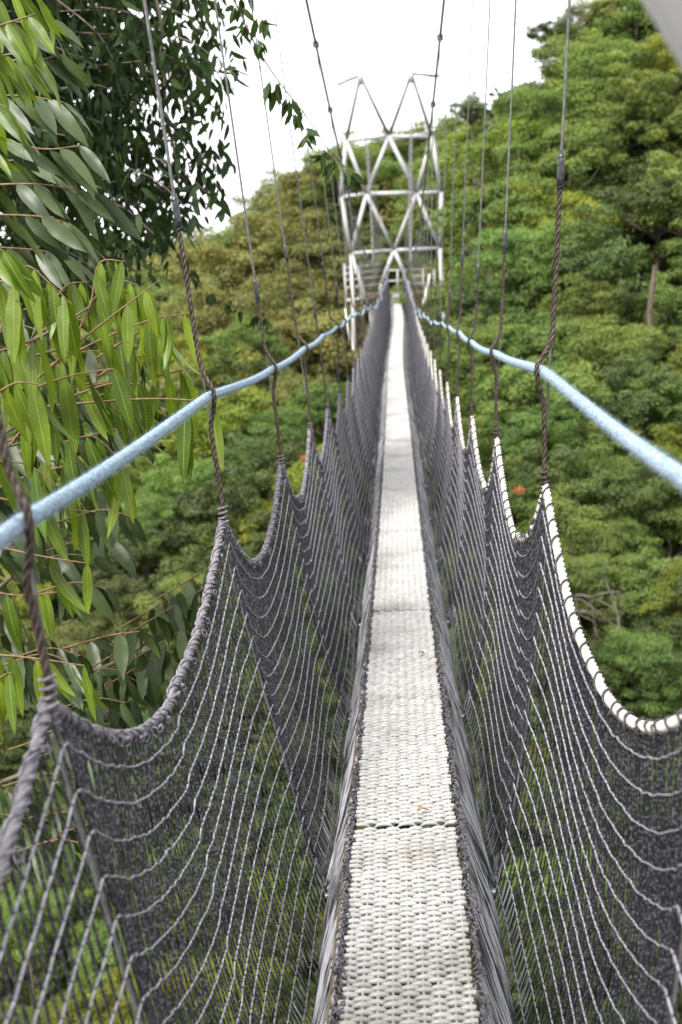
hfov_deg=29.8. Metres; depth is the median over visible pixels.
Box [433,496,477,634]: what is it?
forest tree
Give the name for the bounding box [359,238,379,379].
hanger cable
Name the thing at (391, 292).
viewing platform
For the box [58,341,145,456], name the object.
forest tree
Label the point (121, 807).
forest tree
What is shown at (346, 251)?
hanger cable
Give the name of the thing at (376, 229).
hanger cable
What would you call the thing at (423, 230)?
forest tree
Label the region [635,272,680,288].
forest tree
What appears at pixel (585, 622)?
forest tree
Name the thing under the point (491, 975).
side net
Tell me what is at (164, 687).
forest tree
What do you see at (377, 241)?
hanger cable
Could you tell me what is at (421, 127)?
forest tree
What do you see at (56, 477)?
forest tree
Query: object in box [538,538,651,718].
bare tree
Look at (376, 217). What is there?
hanger cable
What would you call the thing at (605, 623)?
forest tree
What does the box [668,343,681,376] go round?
forest tree
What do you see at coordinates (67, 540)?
forest tree
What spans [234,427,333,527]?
forest tree
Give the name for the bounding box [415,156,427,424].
hanger cable
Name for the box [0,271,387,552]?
hand rope
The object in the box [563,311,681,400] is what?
forest tree
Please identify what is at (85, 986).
forest tree
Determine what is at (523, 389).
forest tree
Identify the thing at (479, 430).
forest tree
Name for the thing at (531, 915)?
forest tree
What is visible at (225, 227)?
forest tree
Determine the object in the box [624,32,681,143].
forest tree
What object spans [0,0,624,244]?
sky
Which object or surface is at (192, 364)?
forest tree
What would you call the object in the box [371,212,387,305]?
hanger cable
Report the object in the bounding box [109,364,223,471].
forest tree
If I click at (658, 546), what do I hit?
forest tree
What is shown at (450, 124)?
forest tree
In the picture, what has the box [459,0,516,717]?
hanger cable
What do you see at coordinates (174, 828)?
forest tree
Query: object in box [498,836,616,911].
forest tree
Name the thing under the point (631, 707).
forest tree
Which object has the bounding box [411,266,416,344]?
hanger cable
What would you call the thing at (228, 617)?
forest tree
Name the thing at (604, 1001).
forest tree
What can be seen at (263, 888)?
forest tree
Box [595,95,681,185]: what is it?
forest tree
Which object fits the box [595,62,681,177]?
forest tree
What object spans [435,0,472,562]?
hanger cable
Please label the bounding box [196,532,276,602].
forest tree
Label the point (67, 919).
forest tree
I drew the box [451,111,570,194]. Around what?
forest tree
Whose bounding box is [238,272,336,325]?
forest tree
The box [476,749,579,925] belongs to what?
forest tree
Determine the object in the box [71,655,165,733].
forest tree
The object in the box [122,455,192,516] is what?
forest tree
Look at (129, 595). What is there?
forest tree
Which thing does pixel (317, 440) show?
forest tree
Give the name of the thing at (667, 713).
forest tree
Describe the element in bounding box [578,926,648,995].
forest tree
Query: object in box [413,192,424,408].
hanger cable
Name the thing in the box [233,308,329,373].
forest tree
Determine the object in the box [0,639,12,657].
forest tree
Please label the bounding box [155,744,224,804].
forest tree
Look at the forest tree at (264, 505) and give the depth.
46.32 m
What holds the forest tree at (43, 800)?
on the ground
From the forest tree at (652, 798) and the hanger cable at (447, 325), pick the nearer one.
the hanger cable at (447, 325)
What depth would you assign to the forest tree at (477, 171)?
62.85 m
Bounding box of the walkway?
[326,294,482,1023]
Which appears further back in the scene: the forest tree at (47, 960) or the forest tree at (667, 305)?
the forest tree at (667, 305)
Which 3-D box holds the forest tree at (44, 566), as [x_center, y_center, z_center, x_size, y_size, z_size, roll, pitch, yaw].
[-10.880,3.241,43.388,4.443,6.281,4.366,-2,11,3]
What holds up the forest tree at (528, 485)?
on the ground
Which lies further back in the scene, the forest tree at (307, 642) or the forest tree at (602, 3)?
the forest tree at (602, 3)
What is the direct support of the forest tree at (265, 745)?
on the ground
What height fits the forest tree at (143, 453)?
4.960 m
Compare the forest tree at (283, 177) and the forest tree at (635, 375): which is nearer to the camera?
the forest tree at (635, 375)
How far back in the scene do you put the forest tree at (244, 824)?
33.17 m
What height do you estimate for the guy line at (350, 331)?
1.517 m
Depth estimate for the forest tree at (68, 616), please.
42.54 m
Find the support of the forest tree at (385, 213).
on the ground
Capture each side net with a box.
[0,273,393,1023]
[399,271,681,1023]
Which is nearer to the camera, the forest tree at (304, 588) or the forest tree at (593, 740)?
the forest tree at (593, 740)
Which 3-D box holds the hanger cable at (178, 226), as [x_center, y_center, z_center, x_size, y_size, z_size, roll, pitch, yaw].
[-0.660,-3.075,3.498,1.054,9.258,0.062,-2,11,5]
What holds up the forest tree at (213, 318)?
on the ground
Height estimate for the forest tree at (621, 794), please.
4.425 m
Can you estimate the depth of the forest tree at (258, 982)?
27.37 m
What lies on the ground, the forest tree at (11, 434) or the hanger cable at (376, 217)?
the forest tree at (11, 434)
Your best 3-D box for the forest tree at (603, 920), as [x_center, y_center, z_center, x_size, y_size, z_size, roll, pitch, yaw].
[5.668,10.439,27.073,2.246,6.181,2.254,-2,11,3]
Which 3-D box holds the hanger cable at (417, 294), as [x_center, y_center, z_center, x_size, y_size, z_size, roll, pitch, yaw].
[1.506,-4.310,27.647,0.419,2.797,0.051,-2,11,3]
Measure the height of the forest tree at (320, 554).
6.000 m
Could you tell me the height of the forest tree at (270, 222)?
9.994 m
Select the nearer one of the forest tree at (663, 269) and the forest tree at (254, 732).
the forest tree at (254, 732)
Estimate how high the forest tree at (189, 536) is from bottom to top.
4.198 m
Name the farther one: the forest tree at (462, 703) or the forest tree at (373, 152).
the forest tree at (373, 152)
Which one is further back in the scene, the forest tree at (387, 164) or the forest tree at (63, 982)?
the forest tree at (387, 164)
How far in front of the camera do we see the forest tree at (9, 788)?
32.35 m
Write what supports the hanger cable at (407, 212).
hanging from the cable at (439, 40)
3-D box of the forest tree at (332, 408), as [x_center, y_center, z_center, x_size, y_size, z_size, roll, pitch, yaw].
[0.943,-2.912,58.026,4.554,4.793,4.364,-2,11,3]
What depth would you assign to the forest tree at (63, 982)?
30.24 m
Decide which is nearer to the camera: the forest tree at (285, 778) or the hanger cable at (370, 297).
the hanger cable at (370, 297)
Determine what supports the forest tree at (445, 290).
on the ground
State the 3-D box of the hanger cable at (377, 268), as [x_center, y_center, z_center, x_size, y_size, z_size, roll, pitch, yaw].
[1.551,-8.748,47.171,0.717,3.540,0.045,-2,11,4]
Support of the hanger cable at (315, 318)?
hanging from the cable at (315, 42)
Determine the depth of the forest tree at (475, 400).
45.56 m
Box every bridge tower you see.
[336,69,445,396]
[641,0,681,67]
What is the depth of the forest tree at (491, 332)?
46.22 m
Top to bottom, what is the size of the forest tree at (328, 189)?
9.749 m
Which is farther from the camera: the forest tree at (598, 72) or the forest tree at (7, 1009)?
the forest tree at (598, 72)
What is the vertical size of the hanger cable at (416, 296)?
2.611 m
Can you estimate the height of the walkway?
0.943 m
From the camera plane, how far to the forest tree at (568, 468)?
39.53 m
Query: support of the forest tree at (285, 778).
on the ground
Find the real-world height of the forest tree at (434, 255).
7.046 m
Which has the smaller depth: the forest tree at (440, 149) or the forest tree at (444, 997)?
the forest tree at (444, 997)
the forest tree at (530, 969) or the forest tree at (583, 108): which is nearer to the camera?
the forest tree at (530, 969)
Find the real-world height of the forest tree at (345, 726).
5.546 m
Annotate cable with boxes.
[0,395,142,1023]
[143,0,330,898]
[214,0,351,720]
[250,0,362,625]
[272,0,368,563]
[289,0,371,521]
[301,0,375,488]
[305,0,373,265]
[316,48,377,462]
[330,114,379,442]
[340,161,380,425]
[348,195,381,409]
[354,220,376,382]
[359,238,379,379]
[362,102,389,292]
[363,116,389,271]
[363,251,383,377]
[364,130,388,272]
[366,150,389,302]
[366,259,382,365]
[367,163,388,289]
[368,175,387,279]
[369,188,389,308]
[369,266,383,356]
[370,200,391,313]
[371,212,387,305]
[372,227,387,309]
[372,231,387,313]
[372,269,380,327]
[373,251,389,327]
[373,261,386,331]
[402,97,411,281]
[402,131,411,286]
[402,159,411,306]
[404,114,411,264]
[405,145,411,268]
[405,172,411,278]
[405,219,410,307]
[407,265,415,359]
[408,257,417,367]
[409,250,418,376]
[410,0,444,263]
[411,217,423,395]
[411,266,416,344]
[412,236,420,380]
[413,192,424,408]
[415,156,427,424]
[418,108,432,438]
[420,46,439,461]
[424,0,448,486]
[429,0,459,518]
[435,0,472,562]
[444,0,490,622]
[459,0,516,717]
[488,0,570,896]
[667,929,681,1023]
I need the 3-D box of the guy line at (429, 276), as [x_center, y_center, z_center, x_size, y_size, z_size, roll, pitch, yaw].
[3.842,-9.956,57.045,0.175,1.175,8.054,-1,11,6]
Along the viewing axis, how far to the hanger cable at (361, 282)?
23.62 m
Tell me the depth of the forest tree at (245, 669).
37.51 m
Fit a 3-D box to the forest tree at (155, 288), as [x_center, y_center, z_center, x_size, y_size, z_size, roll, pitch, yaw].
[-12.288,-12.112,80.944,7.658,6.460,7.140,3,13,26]
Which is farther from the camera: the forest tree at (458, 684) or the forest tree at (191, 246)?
the forest tree at (191, 246)
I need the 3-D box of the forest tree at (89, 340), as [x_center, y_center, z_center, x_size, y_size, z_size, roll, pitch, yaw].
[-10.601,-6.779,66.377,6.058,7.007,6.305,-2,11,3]
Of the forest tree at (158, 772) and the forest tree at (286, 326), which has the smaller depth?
the forest tree at (158, 772)
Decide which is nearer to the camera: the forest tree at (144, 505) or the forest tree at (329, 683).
the forest tree at (329, 683)
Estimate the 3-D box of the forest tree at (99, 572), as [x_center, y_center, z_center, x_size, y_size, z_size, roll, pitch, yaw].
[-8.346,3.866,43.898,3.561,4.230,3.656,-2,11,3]
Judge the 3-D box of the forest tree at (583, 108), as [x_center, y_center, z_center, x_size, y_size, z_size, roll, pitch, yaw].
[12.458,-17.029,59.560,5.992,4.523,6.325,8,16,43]
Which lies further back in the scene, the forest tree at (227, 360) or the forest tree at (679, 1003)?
the forest tree at (227, 360)
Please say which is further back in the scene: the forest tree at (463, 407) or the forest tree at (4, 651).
the forest tree at (463, 407)
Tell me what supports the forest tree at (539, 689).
on the ground
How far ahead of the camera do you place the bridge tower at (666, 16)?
1.02 m
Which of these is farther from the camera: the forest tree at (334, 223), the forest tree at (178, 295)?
the forest tree at (334, 223)
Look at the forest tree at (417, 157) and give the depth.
88.37 m
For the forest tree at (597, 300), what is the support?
on the ground
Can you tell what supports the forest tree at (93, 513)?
on the ground
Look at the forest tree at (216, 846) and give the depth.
32.04 m
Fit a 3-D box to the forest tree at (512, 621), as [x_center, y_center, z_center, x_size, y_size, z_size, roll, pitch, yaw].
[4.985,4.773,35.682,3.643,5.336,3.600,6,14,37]
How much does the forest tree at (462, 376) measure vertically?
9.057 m
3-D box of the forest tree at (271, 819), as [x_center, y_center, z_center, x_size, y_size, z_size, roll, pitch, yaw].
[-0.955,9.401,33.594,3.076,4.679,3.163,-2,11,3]
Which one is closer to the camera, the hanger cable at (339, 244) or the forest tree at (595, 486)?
the hanger cable at (339, 244)
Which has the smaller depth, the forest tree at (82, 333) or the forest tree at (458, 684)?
the forest tree at (458, 684)
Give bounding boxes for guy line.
[345,308,353,351]
[422,274,430,305]
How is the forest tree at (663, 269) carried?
on the ground
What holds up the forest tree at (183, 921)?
on the ground
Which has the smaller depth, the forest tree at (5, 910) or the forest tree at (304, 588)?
the forest tree at (5, 910)
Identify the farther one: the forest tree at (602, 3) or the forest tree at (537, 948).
the forest tree at (602, 3)
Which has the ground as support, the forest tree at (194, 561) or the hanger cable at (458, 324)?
the forest tree at (194, 561)
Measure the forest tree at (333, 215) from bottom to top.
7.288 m
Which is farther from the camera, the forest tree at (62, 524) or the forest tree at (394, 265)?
the forest tree at (394, 265)
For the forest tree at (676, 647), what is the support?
on the ground
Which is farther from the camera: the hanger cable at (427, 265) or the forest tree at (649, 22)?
the forest tree at (649, 22)
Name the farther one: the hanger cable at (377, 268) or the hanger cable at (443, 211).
the hanger cable at (377, 268)
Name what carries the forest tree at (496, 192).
on the ground
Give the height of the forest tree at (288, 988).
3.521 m
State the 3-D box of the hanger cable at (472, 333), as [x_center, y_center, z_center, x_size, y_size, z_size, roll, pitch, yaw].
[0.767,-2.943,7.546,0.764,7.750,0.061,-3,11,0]
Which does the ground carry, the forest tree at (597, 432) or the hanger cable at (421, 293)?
the forest tree at (597, 432)
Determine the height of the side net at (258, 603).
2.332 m
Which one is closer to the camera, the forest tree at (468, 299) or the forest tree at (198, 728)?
the forest tree at (198, 728)
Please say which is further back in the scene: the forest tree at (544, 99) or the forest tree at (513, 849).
the forest tree at (544, 99)
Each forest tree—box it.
[0,521,68,606]
[0,566,54,734]
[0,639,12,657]
[0,717,62,885]
[0,718,21,775]
[0,758,19,789]
[0,770,67,886]
[0,828,95,989]
[0,881,71,1004]
[0,913,74,1001]
[0,926,52,980]
[0,956,60,1023]
[0,996,45,1023]
[1,649,37,734]
[1,758,56,802]
[3,566,86,633]
[6,476,89,539]
[7,418,52,466]
[7,619,102,703]
[8,655,88,720]
[12,960,102,1020]
[12,1000,91,1023]
[17,703,86,769]
[19,884,100,959]
[25,903,144,983]
[35,758,103,810]
[40,457,100,536]
[42,791,113,911]
[42,990,108,1023]
[44,359,97,398]
[48,527,130,639]
[49,325,134,429]
[49,564,142,635]
[49,880,145,959]
[50,375,116,506]
[50,442,146,506]
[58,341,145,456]
[59,467,137,549]
[61,847,139,914]
[63,598,150,664]
[67,916,166,988]
[70,640,134,779]
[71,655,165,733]
[72,969,159,1023]
[73,768,149,845]
[81,575,166,651]
[82,317,184,385]
[88,950,203,1023]
[89,515,189,611]
[89,552,158,623]
[92,432,171,480]
[92,826,162,899]
[95,737,209,825]
[101,491,183,618]
[102,334,213,378]
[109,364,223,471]
[113,289,160,338]
[113,874,199,1008]
[120,708,217,841]
[121,507,213,569]
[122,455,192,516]
[123,834,208,895]
[124,659,218,803]
[124,796,190,854]
[125,270,183,313]
[126,240,203,289]
[127,505,255,595]
[127,958,226,1023]
[132,566,229,718]
[132,854,254,956]
[134,453,243,533]
[134,634,206,684]
[140,228,277,331]
[140,379,234,467]
[148,921,212,970]
[155,385,278,463]
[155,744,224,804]
[156,279,228,346]
[156,692,233,756]
[158,342,271,426]
[161,276,299,370]
[162,729,280,904]
[164,913,259,971]
[165,239,235,278]
[168,792,241,865]
[170,431,293,528]
[172,458,289,553]
[172,640,269,769]
[173,956,242,1023]
[175,819,268,938]
[189,311,290,389]
[193,700,273,857]
[193,789,277,867]
[194,225,306,305]
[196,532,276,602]
[196,616,270,764]
[198,584,248,714]
[199,946,300,1023]
[200,573,306,729]
[200,652,308,843]
[203,353,302,437]
[203,751,297,868]
[207,499,313,560]
[212,866,292,931]
[219,211,267,238]
[222,404,307,471]
[223,190,347,281]
[223,892,321,975]
[225,998,307,1023]
[229,176,300,226]
[231,837,295,893]
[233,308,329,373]
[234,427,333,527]
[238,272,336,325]
[242,528,315,595]
[242,604,344,686]
[246,370,337,435]
[247,705,342,803]
[250,167,338,233]
[250,783,338,871]
[254,647,353,787]
[255,903,324,978]
[257,254,378,337]
[259,881,326,954]
[260,745,342,816]
[264,222,365,303]
[264,488,351,550]
[266,966,317,1021]
[269,527,365,598]
[269,815,376,901]
[272,297,369,384]
[272,443,374,527]
[274,219,399,323]
[274,972,367,1023]
[276,777,384,861]
[277,155,359,215]
[277,380,372,440]
[278,562,362,636]
[281,414,377,466]
[285,567,364,673]
[287,864,372,927]
[290,684,353,773]
[293,128,398,240]
[295,146,366,211]
[296,962,368,1006]
[297,829,389,978]
[298,612,357,710]
[299,190,356,236]
[299,740,344,797]
[301,656,355,728]
[302,198,392,255]
[306,915,391,995]
[314,139,384,255]
[314,187,388,236]
[316,405,380,465]
[339,141,416,239]
[347,177,394,242]
[356,156,420,256]
[356,172,435,254]
[357,234,452,306]
[377,119,437,255]
[378,127,457,171]
[381,162,471,291]
[388,158,452,272]
[389,267,491,385]
[392,259,457,316]
[395,983,478,1023]
[398,823,494,893]
[400,204,465,291]
[403,141,449,175]
[403,343,506,542]
[411,413,491,616]
[412,134,459,202]
[418,398,524,589]
[424,459,517,528]
[426,299,520,435]
[428,171,572,257]
[428,530,495,698]
[429,119,488,200]
[433,113,474,133]
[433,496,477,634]
[434,632,509,701]
[434,738,504,952]
[436,267,561,381]
[436,311,542,472]
[437,893,534,947]
[438,810,541,912]
[440,205,580,300]
[440,544,572,606]
[440,799,535,854]
[442,696,531,771]
[443,372,569,457]
[445,137,534,195]
[446,910,556,1008]
[447,90,490,192]
[449,591,560,694]
[450,606,495,766]
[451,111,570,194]
[451,282,515,326]
[451,629,548,752]
[452,963,534,1021]
[453,306,595,373]
[454,462,550,605]
[461,661,578,853]
[463,220,514,281]
[469,739,558,850]
[470,477,600,544]
[473,355,612,465]
[475,177,622,263]
[475,394,589,481]
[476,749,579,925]
[482,247,602,324]
[490,203,649,301]
[491,86,585,162]
[491,99,638,205]
[492,717,578,848]
[493,59,579,121]
[493,832,557,927]
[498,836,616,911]
[501,439,621,542]
[504,637,572,695]
[505,922,616,1023]
[511,933,610,1014]
[511,981,577,1023]
[516,695,619,760]
[517,869,625,963]
[518,322,605,373]
[522,8,591,78]
[524,758,640,853]
[525,419,624,477]
[527,22,642,104]
[528,482,630,571]
[530,272,630,348]
[535,821,661,895]
[537,629,648,702]
[540,584,638,670]
[546,348,662,421]
[549,27,661,133]
[549,183,634,221]
[549,553,641,641]
[549,944,656,1023]
[552,438,675,555]
[553,0,633,52]
[555,95,679,168]
[562,872,660,984]
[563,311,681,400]
[566,123,661,192]
[568,579,675,676]
[568,723,646,768]
[569,512,660,566]
[570,350,681,444]
[570,551,681,684]
[571,758,656,905]
[578,685,657,750]
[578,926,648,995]
[581,0,667,52]
[584,441,681,575]
[585,417,678,476]
[587,149,681,283]
[591,0,643,38]
[592,732,679,789]
[592,761,681,830]
[594,182,681,272]
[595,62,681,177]
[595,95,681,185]
[596,625,681,717]
[598,302,676,359]
[605,824,667,889]
[605,931,674,989]
[607,220,681,281]
[614,253,663,298]
[615,482,681,571]
[623,468,681,555]
[623,691,680,736]
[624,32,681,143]
[624,369,681,449]
[627,271,681,368]
[627,928,681,1001]
[628,421,681,469]
[628,574,681,698]
[633,150,681,258]
[634,637,681,702]
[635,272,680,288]
[636,860,665,940]
[637,556,681,631]
[637,820,680,874]
[638,978,681,1021]
[639,8,659,51]
[639,246,680,286]
[651,99,681,158]
[651,731,680,781]
[658,290,681,336]
[659,499,680,558]
[662,55,681,94]
[662,236,681,285]
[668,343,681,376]
[668,345,681,411]
[669,691,681,715]
[677,985,681,1018]
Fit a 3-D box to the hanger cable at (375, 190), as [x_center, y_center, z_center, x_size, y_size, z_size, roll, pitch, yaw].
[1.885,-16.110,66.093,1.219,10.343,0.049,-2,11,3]
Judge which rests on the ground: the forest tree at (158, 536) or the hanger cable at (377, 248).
the forest tree at (158, 536)
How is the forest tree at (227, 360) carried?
on the ground
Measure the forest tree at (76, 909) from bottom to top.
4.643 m
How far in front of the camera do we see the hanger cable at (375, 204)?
62.28 m
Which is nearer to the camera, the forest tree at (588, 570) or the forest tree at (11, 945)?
the forest tree at (11, 945)
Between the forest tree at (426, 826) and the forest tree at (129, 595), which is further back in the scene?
the forest tree at (129, 595)
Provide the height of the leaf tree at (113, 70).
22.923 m
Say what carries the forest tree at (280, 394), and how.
on the ground
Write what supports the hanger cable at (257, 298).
hanging from the cable at (315, 42)
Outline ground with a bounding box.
[0,96,681,1023]
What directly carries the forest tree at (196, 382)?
on the ground
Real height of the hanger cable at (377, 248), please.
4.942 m
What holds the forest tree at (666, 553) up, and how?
on the ground
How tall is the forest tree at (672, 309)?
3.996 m
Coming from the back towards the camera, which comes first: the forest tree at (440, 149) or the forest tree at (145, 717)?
the forest tree at (440, 149)
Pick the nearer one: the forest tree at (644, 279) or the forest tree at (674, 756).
the forest tree at (674, 756)
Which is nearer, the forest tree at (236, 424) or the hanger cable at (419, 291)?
the hanger cable at (419, 291)
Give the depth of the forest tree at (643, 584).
34.84 m
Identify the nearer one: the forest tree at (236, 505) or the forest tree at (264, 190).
the forest tree at (236, 505)
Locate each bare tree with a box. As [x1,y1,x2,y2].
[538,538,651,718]
[574,587,633,649]
[646,265,656,364]
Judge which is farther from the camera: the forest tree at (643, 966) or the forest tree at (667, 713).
the forest tree at (667, 713)
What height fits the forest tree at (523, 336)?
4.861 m
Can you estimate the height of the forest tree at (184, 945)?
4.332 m
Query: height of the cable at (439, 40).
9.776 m
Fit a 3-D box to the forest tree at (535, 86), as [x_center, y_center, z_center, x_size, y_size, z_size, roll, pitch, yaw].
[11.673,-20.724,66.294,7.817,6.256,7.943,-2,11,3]
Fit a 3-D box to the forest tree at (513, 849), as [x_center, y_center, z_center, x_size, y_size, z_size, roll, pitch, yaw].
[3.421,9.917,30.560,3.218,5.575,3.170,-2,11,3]
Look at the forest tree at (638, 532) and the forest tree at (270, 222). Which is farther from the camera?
the forest tree at (270, 222)
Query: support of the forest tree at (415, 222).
on the ground
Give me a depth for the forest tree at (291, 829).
32.89 m
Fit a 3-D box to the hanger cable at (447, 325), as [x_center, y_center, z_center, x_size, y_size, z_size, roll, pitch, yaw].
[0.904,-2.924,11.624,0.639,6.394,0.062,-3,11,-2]
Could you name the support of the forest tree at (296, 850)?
on the ground
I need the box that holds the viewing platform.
[343,263,434,334]
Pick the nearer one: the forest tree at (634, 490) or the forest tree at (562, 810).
the forest tree at (562, 810)
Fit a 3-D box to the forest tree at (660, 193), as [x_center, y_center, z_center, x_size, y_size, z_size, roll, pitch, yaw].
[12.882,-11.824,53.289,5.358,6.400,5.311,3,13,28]
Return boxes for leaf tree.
[0,0,223,740]
[0,0,365,350]
[0,20,222,897]
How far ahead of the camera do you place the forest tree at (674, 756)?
30.44 m
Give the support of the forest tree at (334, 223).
on the ground
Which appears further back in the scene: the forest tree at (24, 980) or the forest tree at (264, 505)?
the forest tree at (264, 505)
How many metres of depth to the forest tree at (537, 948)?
25.88 m
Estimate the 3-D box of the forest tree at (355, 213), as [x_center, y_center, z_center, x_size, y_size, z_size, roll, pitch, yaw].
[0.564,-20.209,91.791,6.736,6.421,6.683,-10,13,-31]
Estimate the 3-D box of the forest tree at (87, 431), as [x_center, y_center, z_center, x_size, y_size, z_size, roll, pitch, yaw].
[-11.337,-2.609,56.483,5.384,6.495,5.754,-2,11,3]
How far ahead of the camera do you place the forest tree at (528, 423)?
40.96 m
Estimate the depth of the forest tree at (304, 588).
41.99 m
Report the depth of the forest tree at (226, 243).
86.36 m
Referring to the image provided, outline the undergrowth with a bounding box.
[2,70,681,1022]
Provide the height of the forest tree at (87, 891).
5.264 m
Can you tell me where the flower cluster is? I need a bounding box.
[512,486,524,498]
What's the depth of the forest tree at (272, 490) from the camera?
47.88 m
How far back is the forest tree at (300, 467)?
47.92 m
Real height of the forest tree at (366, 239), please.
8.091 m
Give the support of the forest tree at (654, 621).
on the ground
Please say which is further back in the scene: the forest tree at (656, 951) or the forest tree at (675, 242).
the forest tree at (675, 242)
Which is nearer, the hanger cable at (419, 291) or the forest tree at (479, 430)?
the hanger cable at (419, 291)
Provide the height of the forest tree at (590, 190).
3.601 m
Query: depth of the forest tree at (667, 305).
52.34 m
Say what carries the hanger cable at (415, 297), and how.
hanging from the cable at (439, 40)
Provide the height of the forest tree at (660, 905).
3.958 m
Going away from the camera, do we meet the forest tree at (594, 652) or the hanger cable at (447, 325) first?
the hanger cable at (447, 325)
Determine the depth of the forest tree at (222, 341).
64.77 m
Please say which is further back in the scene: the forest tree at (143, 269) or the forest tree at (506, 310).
the forest tree at (143, 269)
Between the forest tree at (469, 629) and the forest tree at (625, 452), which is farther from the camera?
the forest tree at (625, 452)
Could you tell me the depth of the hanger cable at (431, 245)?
17.60 m
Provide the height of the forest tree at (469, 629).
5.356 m
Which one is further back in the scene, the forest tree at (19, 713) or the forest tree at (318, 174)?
the forest tree at (318, 174)
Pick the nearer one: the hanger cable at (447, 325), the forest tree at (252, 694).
the hanger cable at (447, 325)
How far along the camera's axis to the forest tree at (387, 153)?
89.03 m
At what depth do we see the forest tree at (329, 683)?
36.21 m
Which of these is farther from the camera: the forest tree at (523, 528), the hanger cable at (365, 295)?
the forest tree at (523, 528)
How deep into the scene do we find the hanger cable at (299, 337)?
7.92 m
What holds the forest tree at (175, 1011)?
on the ground
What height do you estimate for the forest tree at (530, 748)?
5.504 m
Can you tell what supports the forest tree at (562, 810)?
on the ground
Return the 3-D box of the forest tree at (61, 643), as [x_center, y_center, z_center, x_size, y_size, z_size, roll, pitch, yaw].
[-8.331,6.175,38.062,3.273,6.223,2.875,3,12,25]
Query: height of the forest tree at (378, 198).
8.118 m
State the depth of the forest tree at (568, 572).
34.76 m
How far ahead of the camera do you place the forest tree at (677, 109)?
55.26 m
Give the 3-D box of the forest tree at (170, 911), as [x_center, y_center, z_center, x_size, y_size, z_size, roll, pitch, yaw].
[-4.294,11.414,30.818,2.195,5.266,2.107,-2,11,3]
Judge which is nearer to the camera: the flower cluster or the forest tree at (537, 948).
the forest tree at (537, 948)
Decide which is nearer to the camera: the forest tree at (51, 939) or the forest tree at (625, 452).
the forest tree at (51, 939)
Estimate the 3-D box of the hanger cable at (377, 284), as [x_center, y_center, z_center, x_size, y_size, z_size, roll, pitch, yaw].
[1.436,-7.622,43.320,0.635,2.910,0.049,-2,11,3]
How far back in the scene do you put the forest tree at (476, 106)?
74.45 m
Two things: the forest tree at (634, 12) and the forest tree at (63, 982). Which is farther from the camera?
the forest tree at (634, 12)
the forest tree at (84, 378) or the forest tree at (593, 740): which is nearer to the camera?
the forest tree at (593, 740)
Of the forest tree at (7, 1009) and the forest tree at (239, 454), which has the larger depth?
the forest tree at (239, 454)
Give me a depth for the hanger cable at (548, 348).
3.94 m
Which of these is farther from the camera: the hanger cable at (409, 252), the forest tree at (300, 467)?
the hanger cable at (409, 252)
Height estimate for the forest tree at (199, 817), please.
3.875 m
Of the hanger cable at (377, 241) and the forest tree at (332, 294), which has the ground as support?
the forest tree at (332, 294)
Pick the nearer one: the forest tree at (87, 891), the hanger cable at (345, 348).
the hanger cable at (345, 348)
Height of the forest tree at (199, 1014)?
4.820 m
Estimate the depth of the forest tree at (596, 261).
49.36 m
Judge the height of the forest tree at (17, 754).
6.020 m
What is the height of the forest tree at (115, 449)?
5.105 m
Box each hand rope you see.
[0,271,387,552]
[401,262,681,493]
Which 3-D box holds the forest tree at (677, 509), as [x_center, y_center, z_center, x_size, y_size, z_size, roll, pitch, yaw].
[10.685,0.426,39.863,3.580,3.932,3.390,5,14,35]
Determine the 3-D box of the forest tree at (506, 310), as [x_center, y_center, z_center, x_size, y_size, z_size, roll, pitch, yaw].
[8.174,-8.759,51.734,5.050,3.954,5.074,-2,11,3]
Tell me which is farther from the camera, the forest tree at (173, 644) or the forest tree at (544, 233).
the forest tree at (544, 233)
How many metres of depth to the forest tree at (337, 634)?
40.54 m
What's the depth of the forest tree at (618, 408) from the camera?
42.39 m
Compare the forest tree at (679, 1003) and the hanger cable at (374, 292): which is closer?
the forest tree at (679, 1003)
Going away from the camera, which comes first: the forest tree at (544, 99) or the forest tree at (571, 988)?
the forest tree at (571, 988)
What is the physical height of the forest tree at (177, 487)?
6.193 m
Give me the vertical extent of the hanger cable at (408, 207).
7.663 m
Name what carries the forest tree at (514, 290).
on the ground
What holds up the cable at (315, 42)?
attached to the bridge tower at (389, 138)
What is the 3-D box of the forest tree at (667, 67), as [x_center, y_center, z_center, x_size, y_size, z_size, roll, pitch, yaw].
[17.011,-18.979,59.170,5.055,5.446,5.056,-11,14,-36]
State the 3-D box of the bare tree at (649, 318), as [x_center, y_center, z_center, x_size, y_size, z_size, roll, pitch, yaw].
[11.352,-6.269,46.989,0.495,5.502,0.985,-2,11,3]
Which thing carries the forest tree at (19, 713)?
on the ground
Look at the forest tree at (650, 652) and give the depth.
31.93 m
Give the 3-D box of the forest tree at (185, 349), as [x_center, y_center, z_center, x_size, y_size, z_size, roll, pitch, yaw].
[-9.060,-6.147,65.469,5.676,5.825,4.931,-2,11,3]
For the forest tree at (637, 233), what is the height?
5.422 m
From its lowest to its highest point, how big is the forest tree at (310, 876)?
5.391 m
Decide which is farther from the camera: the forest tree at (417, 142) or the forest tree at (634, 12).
the forest tree at (417, 142)
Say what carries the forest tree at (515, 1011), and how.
on the ground
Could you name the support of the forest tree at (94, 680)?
on the ground
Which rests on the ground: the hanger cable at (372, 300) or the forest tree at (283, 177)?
the forest tree at (283, 177)
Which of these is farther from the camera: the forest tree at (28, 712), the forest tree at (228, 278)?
the forest tree at (228, 278)
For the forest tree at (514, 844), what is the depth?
28.94 m
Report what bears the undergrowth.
on the ground
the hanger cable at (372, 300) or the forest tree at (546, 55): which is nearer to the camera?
the hanger cable at (372, 300)
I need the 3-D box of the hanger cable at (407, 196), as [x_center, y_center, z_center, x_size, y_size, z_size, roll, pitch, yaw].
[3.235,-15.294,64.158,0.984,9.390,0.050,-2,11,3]

